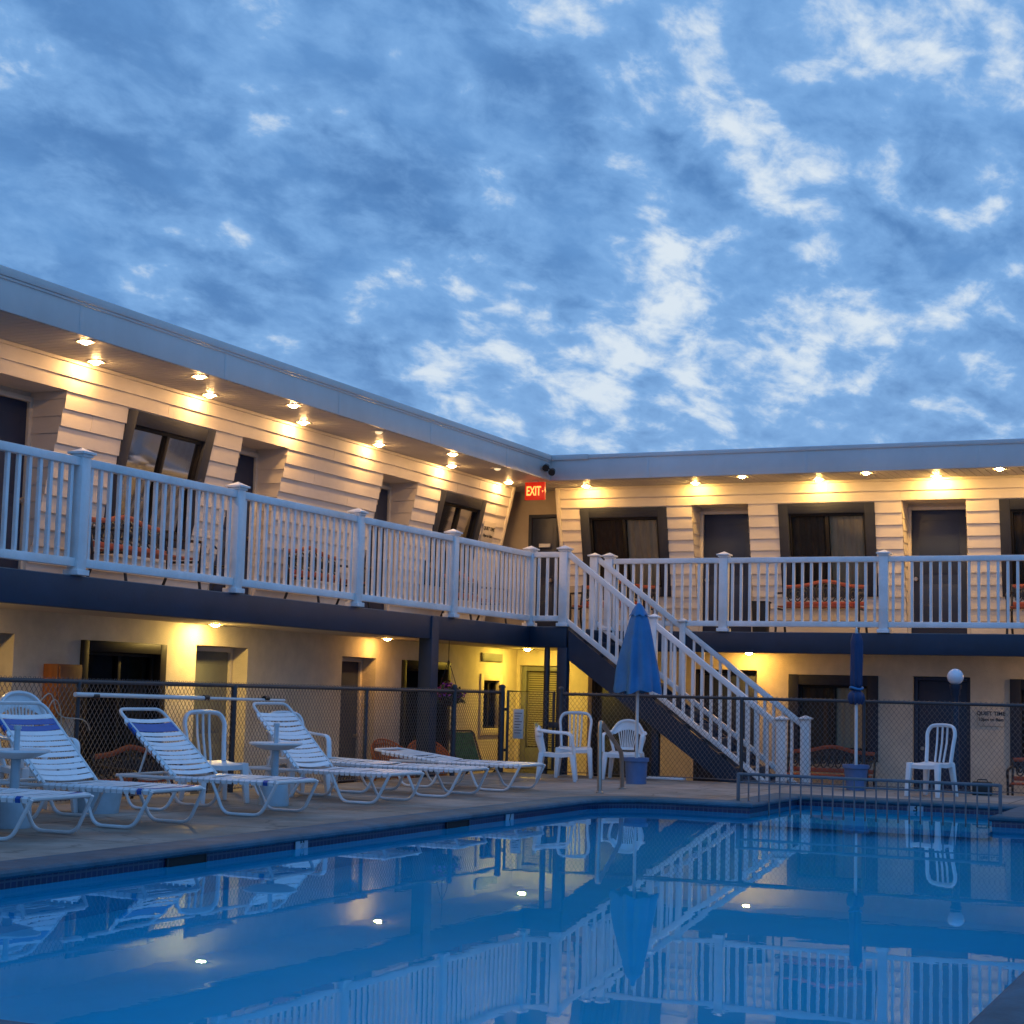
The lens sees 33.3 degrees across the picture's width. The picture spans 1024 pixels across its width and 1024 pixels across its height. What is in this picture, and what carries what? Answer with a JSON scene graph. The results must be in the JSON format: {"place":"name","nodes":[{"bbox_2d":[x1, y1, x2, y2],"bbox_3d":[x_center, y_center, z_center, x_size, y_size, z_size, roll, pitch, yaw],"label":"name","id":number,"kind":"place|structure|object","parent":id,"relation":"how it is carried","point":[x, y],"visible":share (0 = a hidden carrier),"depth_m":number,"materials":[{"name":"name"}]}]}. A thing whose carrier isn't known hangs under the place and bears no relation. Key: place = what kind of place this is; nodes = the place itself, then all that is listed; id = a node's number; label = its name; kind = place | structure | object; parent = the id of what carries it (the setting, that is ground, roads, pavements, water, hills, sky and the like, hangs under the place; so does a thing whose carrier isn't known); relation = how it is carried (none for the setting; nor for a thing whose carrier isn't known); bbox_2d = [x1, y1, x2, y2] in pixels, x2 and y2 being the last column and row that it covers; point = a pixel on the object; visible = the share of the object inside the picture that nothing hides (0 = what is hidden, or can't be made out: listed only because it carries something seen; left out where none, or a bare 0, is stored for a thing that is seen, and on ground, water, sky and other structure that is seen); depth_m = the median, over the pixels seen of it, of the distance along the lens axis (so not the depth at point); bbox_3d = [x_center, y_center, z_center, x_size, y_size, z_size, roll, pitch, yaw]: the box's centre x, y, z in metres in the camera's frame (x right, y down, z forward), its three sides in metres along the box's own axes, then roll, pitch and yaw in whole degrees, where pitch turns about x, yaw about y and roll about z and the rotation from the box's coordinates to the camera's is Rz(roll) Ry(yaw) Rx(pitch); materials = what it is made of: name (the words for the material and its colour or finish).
{"place":"outdoors","nodes":[
{"label":"outdoors","id":0,"kind":"place"},
{"bbox_2d":[209,545,247,590],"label":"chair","id":1,"kind":"object","parent":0,"point":[215,566],"visible":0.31,"depth_m":19.33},
{"bbox_2d":[0,805,1023,1023],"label":"water","id":2,"kind":"structure","parent":0,"point":[637,916],"depth_m":8.65,"materials":[{"name":"blue liquid"}]},
{"bbox_2d":[0,772,1023,860],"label":"pool deck","id":3,"kind":"structure","parent":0,"point":[213,820],"depth_m":15.89,"materials":[{"name":"grey concrete"}]},
{"bbox_2d":[0,725,50,828],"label":"pedestal table","id":4,"kind":"object","parent":3,"relation":"on","point":[10,814],"visible":0.77,"depth_m":12.54,"materials":[{"name":"white plastic"}]},
{"bbox_2d":[0,690,79,812],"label":"resin chair","id":5,"kind":"object","parent":3,"relation":"on","point":[19,695],"visible":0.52,"depth_m":14.33,"materials":[{"name":"white plastic"}]},
{"bbox_2d":[0,787,93,840],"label":"sun lounger","id":6,"kind":"object","parent":3,"relation":"on","point":[25,796],"visible":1,"depth_m":11.97,"materials":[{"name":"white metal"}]},
{"bbox_2d":[77,783,123,813],"bbox_3d":[-3.449,2.389,14.290,0.430,0.230,0.430,-1,-7,24],"label":"tub","id":7,"kind":"object","parent":3,"relation":"on","point":[110,802],"visible":0.42,"depth_m":14.14,"materials":[{"name":"plastic"}]},
{"bbox_2d":[0,701,204,828],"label":"sun lounger","id":8,"kind":"object","parent":3,"relation":"on","point":[36,733],"visible":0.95,"depth_m":13.42,"materials":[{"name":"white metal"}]},
{"bbox_2d":[177,709,248,803],"bbox_3d":[-2.790,2.276,16.012,0.496,0.848,0.583,6,-7,-35],"label":"resin chair","id":9,"kind":"object","parent":3,"relation":"on","point":[223,765],"visible":0.75,"depth_m":16.14,"materials":[{"name":"white plastic"}]},
{"bbox_2d":[116,707,318,816],"bbox_3d":[-2.561,2.147,14.821,1.679,0.863,0.718,-1,-7,24],"label":"sun lounger","id":10,"kind":"object","parent":3,"relation":"on","point":[205,775],"visible":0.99,"depth_m":14.85,"materials":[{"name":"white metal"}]},
{"bbox_2d":[0,675,505,802],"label":"chain link fence","id":11,"kind":"object","parent":3,"relation":"on","point":[79,682],"visible":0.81,"depth_m":18.43,"materials":[{"name":"metal"}]},
{"bbox_2d":[40,693,89,746],"bbox_3d":[-3.938,1.838,15.005,0.012,0.501,0.780,-1,-7,24],"label":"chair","id":12,"kind":"object","parent":11,"relation":"hanging from","point":[60,715],"visible":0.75,"depth_m":14.97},
{"bbox_2d":[73,692,285,701],"bbox_3d":[-3.147,1.810,16.724,0.054,0.068,3.470,-1,-7,24],"label":"pool pole","id":13,"kind":"object","parent":11,"relation":"attached to","point":[138,696],"visible":1,"depth_m":16.33,"materials":[{"name":"white metal"}]},
{"bbox_2d":[504,690,557,770],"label":"chain link gate","id":14,"kind":"structure","parent":11,"relation":"attached to","point":[553,724],"depth_m":23.26,"materials":[{"name":"metal"}]},
{"bbox_2d":[513,709,523,738],"bbox_3d":[0.085,2.880,23.298,0.150,0.400,0.009,-1,-7,24],"label":"gate notice","id":15,"kind":"object","parent":14,"relation":"attached to","point":[518,717],"visible":1,"depth_m":23.29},
{"bbox_2d":[249,723,302,805],"bbox_3d":[-2.170,2.312,15.705,0.490,0.745,0.490,-1,-7,24],"label":"pedestal table","id":16,"kind":"object","parent":3,"relation":"on","point":[280,796],"visible":0.75,"depth_m":15.59,"materials":[{"name":"white plastic"}]},
{"bbox_2d":[265,711,331,796],"bbox_3d":[-2.190,2.440,17.373,0.562,0.838,0.580,7,-8,-41],"label":"resin chair","id":17,"kind":"object","parent":3,"relation":"on","point":[283,760],"visible":0.41,"depth_m":17.35,"materials":[{"name":"white plastic"}]},
{"bbox_2d":[249,702,424,804],"bbox_3d":[-1.722,2.336,16.698,1.632,0.924,0.718,-1,-7,26],"label":"sun lounger","id":18,"kind":"object","parent":3,"relation":"on","point":[320,768],"visible":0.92,"depth_m":16.76,"materials":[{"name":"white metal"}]},
{"bbox_2d":[330,757,488,797],"bbox_3d":[-1.236,2.782,18.005,1.886,0.334,0.718,-1,-7,24],"label":"sun lounger","id":19,"kind":"object","parent":3,"relation":"on","point":[374,764],"visible":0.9,"depth_m":17.87,"materials":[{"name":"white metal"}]},
{"bbox_2d":[374,747,545,791],"bbox_3d":[-0.615,2.902,19.358,1.881,0.410,0.718,-1,-7,25],"label":"sun lounger","id":20,"kind":"object","parent":3,"relation":"on","point":[438,759],"visible":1,"depth_m":19.28,"materials":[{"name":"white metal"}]},
{"bbox_2d":[0,793,1023,1023],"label":"pool coping","id":21,"kind":"object","parent":3,"relation":"on","point":[1006,1006],"visible":0.99,"depth_m":12.87,"materials":[{"name":"grey concrete"}]},
{"bbox_2d":[535,725,577,781],"bbox_3d":[0.549,3.018,21.449,0.547,0.682,0.562,1,-6,4],"label":"resin chair","id":22,"kind":"object","parent":3,"relation":"on","point":[539,739],"visible":0.95,"depth_m":21.24,"materials":[{"name":"white plastic"}]},
{"bbox_2d":[554,711,592,778],"bbox_3d":[0.821,3.044,22.470,0.496,0.858,0.580,1,-6,5],"label":"resin chair","id":23,"kind":"object","parent":3,"relation":"on","point":[561,748],"visible":0.94,"depth_m":22.61,"materials":[{"name":"white plastic"}]},
{"bbox_2d":[596,720,625,792],"bbox_3d":[1.136,2.770,19.486,0.089,0.802,1.148,0,-6,17],"label":"pool handrail","id":24,"kind":"object","parent":3,"relation":"on","point":[601,724],"visible":1,"depth_m":19.04,"materials":[{"name":"metal"}]},
{"bbox_2d":[602,719,646,779],"bbox_3d":[1.463,3.079,22.247,0.572,0.775,0.572,0,-6,14],"label":"resin chair","id":25,"kind":"object","parent":3,"relation":"on","point":[623,725],"visible":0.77,"depth_m":22.42,"materials":[{"name":"white plastic"}]},
{"bbox_2d":[613,600,661,783],"bbox_3d":[1.548,2.223,21.287,0.644,2.280,0.639,-1,-7,24],"label":"closed umbrella","id":26,"kind":"object","parent":3,"relation":"on","point":[637,670],"visible":1,"depth_m":21.18,"materials":[{"name":"blue fabric"}]},
{"bbox_2d":[557,687,1023,793],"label":"chain link fence","id":27,"kind":"object","parent":3,"relation":"on","point":[561,693],"visible":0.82,"depth_m":21.79,"materials":[{"name":"metal"}]},
{"bbox_2d":[842,627,869,790],"bbox_3d":[4.236,2.413,21.091,0.326,1.995,0.326,-1,-7,24],"label":"closed umbrella","id":28,"kind":"object","parent":3,"relation":"on","point":[856,697],"visible":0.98,"depth_m":21.06,"materials":[{"name":"blue fabric"}]},
{"bbox_2d":[904,723,957,797],"bbox_3d":[4.916,2.895,20.028,0.436,0.848,0.578,-4,-8,40],"label":"resin chair","id":29,"kind":"object","parent":3,"relation":"on","point":[926,765],"visible":0.99,"depth_m":20.05,"materials":[{"name":"white plastic"}]},
{"bbox_2d":[0,800,1023,888],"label":"waterline tiles","id":30,"kind":"object","parent":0,"point":[58,876],"visible":0.55,"depth_m":14.20,"materials":[{"name":"blue tile"}]},
{"bbox_2d":[165,853,206,866],"bbox_3d":[-2.150,2.311,11.328,0.014,0.076,0.450,-1,-7,24],"label":"skimmer opening","id":31,"kind":"object","parent":30,"relation":"attached to","point":[182,860],"visible":0.59,"depth_m":11.32,"materials":[{"name":"black plastic"}]},
{"bbox_2d":[295,840,307,848],"bbox_3d":[-1.551,2.452,12.641,0.012,0.110,0.170,-1,-7,24],"label":"depth marker","id":32,"kind":"object","parent":30,"relation":"attached to","point":[300,844],"visible":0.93,"depth_m":12.63,"materials":[{"name":"white tile"}]},
{"bbox_2d":[445,819,469,828],"bbox_3d":[-0.476,2.740,14.991,0.014,0.076,0.450,-1,-7,24],"label":"skimmer opening","id":33,"kind":"object","parent":30,"relation":"attached to","point":[460,823],"visible":0.59,"depth_m":14.98,"materials":[{"name":"black plastic"}]},
{"bbox_2d":[505,814,513,819],"bbox_3d":[-0.021,2.843,15.987,0.012,0.110,0.170,-1,-7,24],"label":"depth marker","id":34,"kind":"object","parent":30,"relation":"attached to","point":[509,816],"visible":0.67,"depth_m":15.97,"materials":[{"name":"white tile"}]},
{"bbox_2d":[910,806,922,810],"bbox_3d":[4.430,3.255,18.818,0.170,0.110,0.012,-1,-7,24],"label":"depth marker","id":35,"kind":"object","parent":30,"relation":"attached to","point":[914,808],"visible":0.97,"depth_m":18.81,"materials":[{"name":"white tile"}]},
{"bbox_2d":[0,0,1023,454],"label":"sky","id":36,"kind":"structure","parent":0,"point":[551,227],"materials":[{"name":"blue"}]},
{"bbox_2d":[646,776,685,779],"bbox_3d":[2.072,3.774,23.104,0.500,0.400,0.340,0,-6,13],"label":"red cooler","id":37,"kind":"object","parent":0,"point":[667,778],"visible":0.22,"depth_m":22.98,"materials":[{"name":"plastic"}]},
{"bbox_2d":[751,601,770,631],"bbox_3d":[3.698,1.571,25.460,0.250,0.490,0.250,-1,-7,24],"label":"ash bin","id":38,"kind":"object","parent":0,"point":[762,616],"visible":0.46,"depth_m":25.37,"materials":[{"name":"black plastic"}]},
{"bbox_2d":[972,779,992,795],"bbox_3d":[5.643,3.301,20.565,0.230,0.192,0.160,-1,-6,19],"label":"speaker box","id":39,"kind":"object","parent":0,"point":[982,788],"visible":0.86,"depth_m":20.49,"materials":[{"name":"black plastic"}]},
{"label":"path","id":40,"kind":"structure","parent":0,"visible":0},
{"bbox_2d":[91,745,212,798],"bbox_3d":[-3.718,2.837,17.678,0.622,0.848,1.306,-1,-7,24],"label":"garden bench","id":41,"kind":"object","parent":40,"relation":"on","point":[121,763],"visible":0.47,"depth_m":17.65,"materials":[{"name":"red wood"}]},
{"bbox_2d":[371,738,414,780],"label":"wicker chair","id":42,"kind":"object","parent":40,"relation":"on","point":[376,744],"visible":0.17,"depth_m":22.75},
{"bbox_2d":[406,740,449,775],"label":"wicker chair","id":43,"kind":"object","parent":40,"relation":"on","point":[439,748],"visible":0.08,"depth_m":23.25,"materials":[{"name":"brown wicker"}]},
{"bbox_2d":[448,730,495,773],"bbox_3d":[-0.544,3.563,24.233,0.546,0.944,0.614,7,-8,-44],"label":"folding chair","id":44,"kind":"object","parent":40,"relation":"on","point":[463,746],"visible":0.23,"depth_m":24.42,"materials":[{"name":"green plastic"}]},
{"bbox_2d":[567,551,812,783],"bbox_3d":[2.415,2.309,24.257,3.410,3.614,1.420,-1,-7,24],"label":"outdoor stair","id":45,"kind":"object","parent":40,"relation":"on","point":[593,655],"visible":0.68,"depth_m":24.04,"materials":[{"name":"white paint"}]},
{"bbox_2d":[787,745,876,786],"bbox_3d":[4.528,3.780,24.640,1.306,0.848,0.622,-1,-7,24],"label":"garden bench","id":46,"kind":"object","parent":40,"relation":"on","point":[829,769],"visible":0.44,"depth_m":24.86,"materials":[{"name":"red wood"}]},
{"bbox_2d":[947,669,963,790],"bbox_3d":[5.676,2.984,21.935,0.210,1.950,0.210,-1,-7,24],"label":"globe lamp","id":47,"kind":"object","parent":40,"relation":"on","point":[955,677],"visible":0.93,"depth_m":21.94,"materials":[{"name":"white glass"}]},
{"bbox_2d":[1006,757,1023,795],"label":"garden bench","id":48,"kind":"object","parent":40,"relation":"on","point":[1018,777],"visible":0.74,"depth_m":23.69,"materials":[{"name":"red wood"}]},
{"bbox_3d":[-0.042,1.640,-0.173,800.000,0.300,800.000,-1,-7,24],"label":"ground","id":49,"kind":"structure","parent":0,"visible":0},
{"bbox_2d":[0,265,1023,805],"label":"motel building","id":50,"kind":"structure","parent":49,"relation":"on","point":[138,399],"depth_m":23.85,"materials":[{"name":"paint"}]},
{"bbox_2d":[0,389,32,568],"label":"door","id":51,"kind":"structure","parent":50,"relation":"in","point":[16,410],"depth_m":17.53,"materials":[{"name":"metal"}]},
{"bbox_2d":[42,664,81,717],"bbox_3d":[-4.498,1.792,17.183,0.219,0.530,0.380,-1,-7,24],"label":"wall cabinet","id":52,"kind":"object","parent":50,"relation":"attached to","point":[60,671],"depth_m":17.05,"materials":[{"name":"orange wood"}]},
{"bbox_2d":[57,666,81,715],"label":"cabinet door","id":53,"kind":"structure","parent":52,"relation":"in","point":[69,672],"depth_m":17.11,"materials":[{"name":"orange wood"}]},
{"bbox_2d":[76,339,95,344],"bbox_3d":[-4.133,-1.639,16.611,0.190,0.034,0.190,-1,-7,24],"label":"recessed light","id":54,"kind":"object","parent":50,"relation":"attached to","point":[85,341],"visible":1,"depth_m":16.58,"materials":[{"name":"beige"}]},
{"bbox_2d":[86,359,104,364],"bbox_3d":[-4.283,-1.535,17.640,0.190,0.034,0.190,-1,-7,24],"label":"recessed light","id":55,"kind":"object","parent":50,"relation":"attached to","point":[95,362],"visible":1,"depth_m":17.61,"materials":[{"name":"beige"}]},
{"bbox_2d":[77,640,166,774],"bbox_3d":[-4.335,2.079,18.292,0.468,1.376,1.456,-1,-7,24],"label":"window","id":56,"kind":"structure","parent":50,"relation":"in","point":[102,660],"depth_m":18.49,"materials":[{"name":"brown glass"}]},
{"bbox_2d":[86,515,206,588],"bbox_3d":[-3.902,0.449,18.285,0.622,0.848,1.346,-1,-7,24],"label":"garden bench","id":57,"kind":"object","parent":50,"relation":"on","point":[92,542],"visible":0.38,"depth_m":18.32,"materials":[{"name":"red wood"}]},
{"bbox_2d":[101,409,215,548],"bbox_3d":[-3.983,-0.337,19.282,0.392,1.390,1.630,-1,-7,24],"label":"window","id":58,"kind":"structure","parent":50,"relation":"in","point":[150,442],"depth_m":19.27,"materials":[{"name":"brown glass"}]},
{"bbox_2d":[191,374,208,378],"bbox_3d":[-3.343,-1.437,18.338,0.190,0.034,0.190,-1,-7,24],"label":"recessed light","id":59,"kind":"object","parent":50,"relation":"attached to","point":[197,376],"visible":1,"depth_m":18.30,"materials":[{"name":"beige"}]},
{"bbox_2d":[202,393,217,397],"bbox_3d":[-3.435,-1.318,19.494,0.190,0.034,0.190,-1,-7,24],"label":"recessed light","id":60,"kind":"object","parent":50,"relation":"attached to","point":[210,395],"visible":1,"depth_m":19.46,"materials":[{"name":"beige"}]},
{"bbox_2d":[190,646,232,793],"bbox_3d":[-3.592,2.530,19.945,0.115,1.927,1.054,-1,-7,24],"label":"door","id":61,"kind":"structure","parent":50,"relation":"in","point":[215,665],"depth_m":20.15,"materials":[{"name":"metal"}]},
{"bbox_2d":[207,624,223,626],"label":"recessed light","id":62,"kind":"object","parent":50,"relation":"attached to","point":[215,625],"visible":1,"depth_m":19.27,"materials":[{"name":"beige"}]},
{"bbox_2d":[208,449,258,594],"bbox_3d":[-3.448,0.188,21.093,0.115,1.967,1.016,-1,-7,24],"label":"door","id":63,"kind":"structure","parent":50,"relation":"in","point":[246,473],"depth_m":21.42,"materials":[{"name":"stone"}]},
{"bbox_2d":[0,440,573,626],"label":"balcony railing","id":64,"kind":"object","parent":50,"relation":"on","point":[83,466],"visible":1,"depth_m":18.24,"materials":[{"name":"white plastic"}]},
{"bbox_2d":[285,404,301,407],"bbox_3d":[-2.557,-1.236,20.056,0.190,0.034,0.190,-1,-7,24],"label":"recessed light","id":65,"kind":"object","parent":50,"relation":"attached to","point":[293,405],"visible":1,"depth_m":20.02,"materials":[{"name":"beige"}]},
{"bbox_2d":[296,421,310,424],"bbox_3d":[-2.596,-1.103,21.330,0.190,0.034,0.190,-1,-7,24],"label":"recessed light","id":66,"kind":"object","parent":50,"relation":"attached to","point":[304,422],"visible":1,"depth_m":21.30,"materials":[{"name":"beige"}]},
{"bbox_2d":[283,546,371,608],"bbox_3d":[-2.327,0.852,21.730,0.622,0.848,1.306,-1,-7,24],"label":"garden bench","id":67,"kind":"object","parent":50,"relation":"on","point":[308,576],"visible":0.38,"depth_m":21.71,"materials":[{"name":"red wood"}]},
{"bbox_2d":[338,657,362,782],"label":"door","id":68,"kind":"structure","parent":50,"relation":"in","point":[351,675],"depth_m":23.08,"materials":[{"name":"metal"}]},
{"bbox_2d":[362,485,391,609],"bbox_3d":[-1.996,0.559,24.267,0.115,1.967,1.036,-1,-7,24],"label":"door","id":69,"kind":"structure","parent":50,"relation":"in","point":[383,508],"depth_m":24.58,"materials":[{"name":"metal"}]},
{"bbox_2d":[371,430,385,433],"bbox_3d":[-1.707,-1.014,21.964,0.190,0.034,0.190,-1,-7,24],"label":"recessed light","id":70,"kind":"object","parent":50,"relation":"attached to","point":[378,432],"visible":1,"depth_m":21.93,"materials":[{"name":"white glass"}]},
{"bbox_2d":[372,443,385,446],"bbox_3d":[-1.790,-0.897,23.094,0.190,0.034,0.190,-1,-7,24],"label":"recessed light","id":71,"kind":"object","parent":50,"relation":"attached to","point":[378,444],"visible":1,"depth_m":23.06,"materials":[{"name":"beige"}]},
{"bbox_2d":[399,660,450,758],"bbox_3d":[-1.433,2.852,24.637,0.468,1.416,1.496,-1,-7,24],"label":"window","id":72,"kind":"structure","parent":50,"relation":"in","point":[409,675],"depth_m":25.06,"materials":[{"name":"black glass"}]},
{"bbox_2d":[437,641,466,705],"bbox_3d":[-0.858,2.165,23.054,0.518,0.884,0.504,-1,-7,24],"label":"hanging basket","id":73,"kind":"object","parent":50,"relation":"hanging from","point":[444,685],"visible":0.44,"depth_m":22.95,"materials":[{"name":"green plant"}]},
{"bbox_2d":[446,453,458,455],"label":"recessed light","id":74,"kind":"object","parent":50,"relation":"attached to","point":[452,454],"visible":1,"depth_m":23.81,"materials":[{"name":"beige"}]},
{"bbox_2d":[424,490,486,586],"bbox_3d":[-0.900,0.452,26.024,0.392,1.390,1.540,-1,-7,24],"label":"window","id":75,"kind":"structure","parent":50,"relation":"in","point":[464,514],"depth_m":26.00,"materials":[{"name":"black glass"}]},
{"bbox_2d":[439,571,507,623],"bbox_3d":[-0.561,1.304,25.592,0.622,0.848,1.256,-1,-7,24],"label":"garden bench","id":76,"kind":"object","parent":50,"relation":"on","point":[478,616],"visible":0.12,"depth_m":25.75,"materials":[{"name":"red wood"}]},
{"bbox_2d":[480,521,495,542],"bbox_3d":[-0.379,0.328,26.966,0.085,0.340,0.430,-1,-7,24],"label":"wall sign","id":77,"kind":"object","parent":50,"relation":"attached to","point":[487,533],"visible":1,"depth_m":26.95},
{"bbox_2d":[478,674,502,734],"bbox_3d":[-0.379,2.980,26.551,0.138,0.936,0.776,-1,-7,24],"label":"window","id":78,"kind":"structure","parent":50,"relation":"in","point":[495,680],"depth_m":26.56,"materials":[{"name":"black glass"}]},
{"bbox_2d":[525,480,545,499],"bbox_3d":[0.361,-0.338,26.577,0.330,0.304,0.064,-1,-7,24],"label":"exit sign","id":79,"kind":"object","parent":50,"relation":"hanging from","point":[535,489],"visible":1,"depth_m":26.55,"materials":[{"name":"red plastic"}]},
{"bbox_2d":[519,666,556,773],"bbox_3d":[0.520,3.417,27.322,0.794,1.917,0.130,-1,-7,24],"label":"office door","id":80,"kind":"structure","parent":50,"relation":"in","point":[532,676],"depth_m":27.41,"materials":[{"name":"yellow wood"}]},
{"bbox_2d":[528,514,558,626],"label":"door","id":81,"kind":"structure","parent":50,"relation":"in","point":[543,529],"depth_m":27.86,"materials":[{"name":"wood"}]},
{"bbox_2d":[542,464,554,475],"bbox_3d":[0.570,-0.649,26.345,0.170,0.179,0.297,-1,-7,24],"label":"flood lamp","id":82,"kind":"object","parent":50,"relation":"attached to","point":[551,471],"visible":1,"depth_m":26.34,"materials":[{"name":"black plastic"}]},
{"bbox_2d":[569,580,655,627],"bbox_3d":[1.560,1.465,26.611,1.256,0.848,0.622,-1,-7,24],"label":"garden bench","id":83,"kind":"object","parent":50,"relation":"on","point":[580,606],"visible":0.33,"depth_m":26.73,"materials":[{"name":"red wood"}]},
{"bbox_2d":[591,679,651,777],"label":"wall","id":84,"kind":"structure","parent":50,"relation":"in","point":[596,687],"depth_m":26.93,"materials":[{"name":"paint"}]},
{"bbox_2d":[580,507,670,596],"bbox_3d":[1.812,0.645,27.206,1.460,1.390,0.424,-1,-7,24],"label":"window","id":85,"kind":"structure","parent":50,"relation":"in","point":[634,532],"depth_m":27.19,"materials":[{"name":"brown glass"}]},
{"bbox_2d":[693,669,756,781],"bbox_3d":[3.259,3.360,26.073,1.014,1.907,0.075,-1,-7,24],"label":"door","id":86,"kind":"structure","parent":50,"relation":"in","point":[752,674],"depth_m":26.12,"materials":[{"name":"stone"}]},
{"bbox_2d":[699,510,752,631],"bbox_3d":[3.362,0.956,26.745,0.906,1.967,0.115,-1,-7,24],"label":"door","id":87,"kind":"structure","parent":50,"relation":"in","point":[720,531],"depth_m":26.80,"materials":[{"name":"wood"}]},
{"bbox_2d":[602,550,1023,632],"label":"balcony railing","id":88,"kind":"object","parent":50,"relation":"on","point":[883,558],"visible":0.95,"depth_m":24.19,"materials":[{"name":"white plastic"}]},
{"bbox_2d":[774,580,867,632],"bbox_3d":[4.554,1.398,25.250,1.266,0.848,0.622,-1,-7,24],"label":"garden bench","id":89,"kind":"object","parent":50,"relation":"on","point":[824,603],"visible":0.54,"depth_m":25.43,"materials":[{"name":"red wood"}]},
{"bbox_2d":[778,502,878,596],"bbox_3d":[4.774,0.578,25.860,1.470,1.390,0.424,-1,-7,24],"label":"window","id":90,"kind":"structure","parent":50,"relation":"in","point":[808,529],"depth_m":25.86,"materials":[{"name":"brown glass"}]},
{"bbox_2d":[788,674,877,761],"bbox_3d":[4.761,3.040,25.357,1.336,1.246,0.180,-1,-7,24],"label":"window","id":91,"kind":"structure","parent":50,"relation":"in","point":[799,685],"depth_m":25.39,"materials":[{"name":"black glass"}]},
{"bbox_2d":[907,505,970,633],"bbox_3d":[6.329,0.890,25.397,0.926,1.967,0.115,-1,-7,24],"label":"door","id":92,"kind":"structure","parent":50,"relation":"in","point":[932,530],"depth_m":25.43,"materials":[{"name":"wood"}]},
{"bbox_2d":[914,676,970,791],"bbox_3d":[6.208,3.314,24.708,0.814,1.862,0.115,-1,-7,24],"label":"door","id":93,"kind":"structure","parent":50,"relation":"in","point":[938,689],"depth_m":24.77,"materials":[{"name":"wood"}]},
{"bbox_2d":[977,709,1004,725],"bbox_3d":[6.802,2.919,24.341,0.396,0.240,0.011,-1,-7,24],"label":"wall sign","id":94,"kind":"object","parent":50,"relation":"attached to","point":[991,716],"visible":0.84,"depth_m":24.34,"materials":[{"name":"white plastic"}]},
{"bbox_2d":[993,467,1006,470],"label":"recessed light","id":95,"kind":"object","parent":50,"relation":"attached to","point":[999,469],"visible":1,"depth_m":23.88,"materials":[{"name":"beige"}]},
{"bbox_2d":[999,498,1023,596],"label":"window","id":96,"kind":"structure","parent":50,"relation":"in","point":[1011,511],"depth_m":24.72,"materials":[{"name":"black glass"}]},
{"bbox_2d":[1005,584,1023,633],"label":"garden bench","id":97,"kind":"object","parent":50,"relation":"on","point":[1013,604],"visible":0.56,"depth_m":24.30,"materials":[{"name":"red wood"}]},
{"bbox_2d":[1010,679,1023,767],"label":"window","id":98,"kind":"structure","parent":50,"relation":"in","point":[1016,685],"depth_m":24.20,"materials":[{"name":"black glass"}]},
{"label":"pool basin","id":99,"kind":"structure","parent":0,"visible":0},
{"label":"pool ledge","id":100,"kind":"structure","parent":99,"relation":"in","visible":0},
{"bbox_2d":[736,772,1001,823],"bbox_3d":[3.620,3.131,17.573,2.732,0.801,0.032,-1,-7,24],"label":"railing","id":101,"kind":"object","parent":100,"relation":"on","point":[943,783],"visible":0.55,"depth_m":17.55,"materials":[{"name":"grey metal"}]}
]}

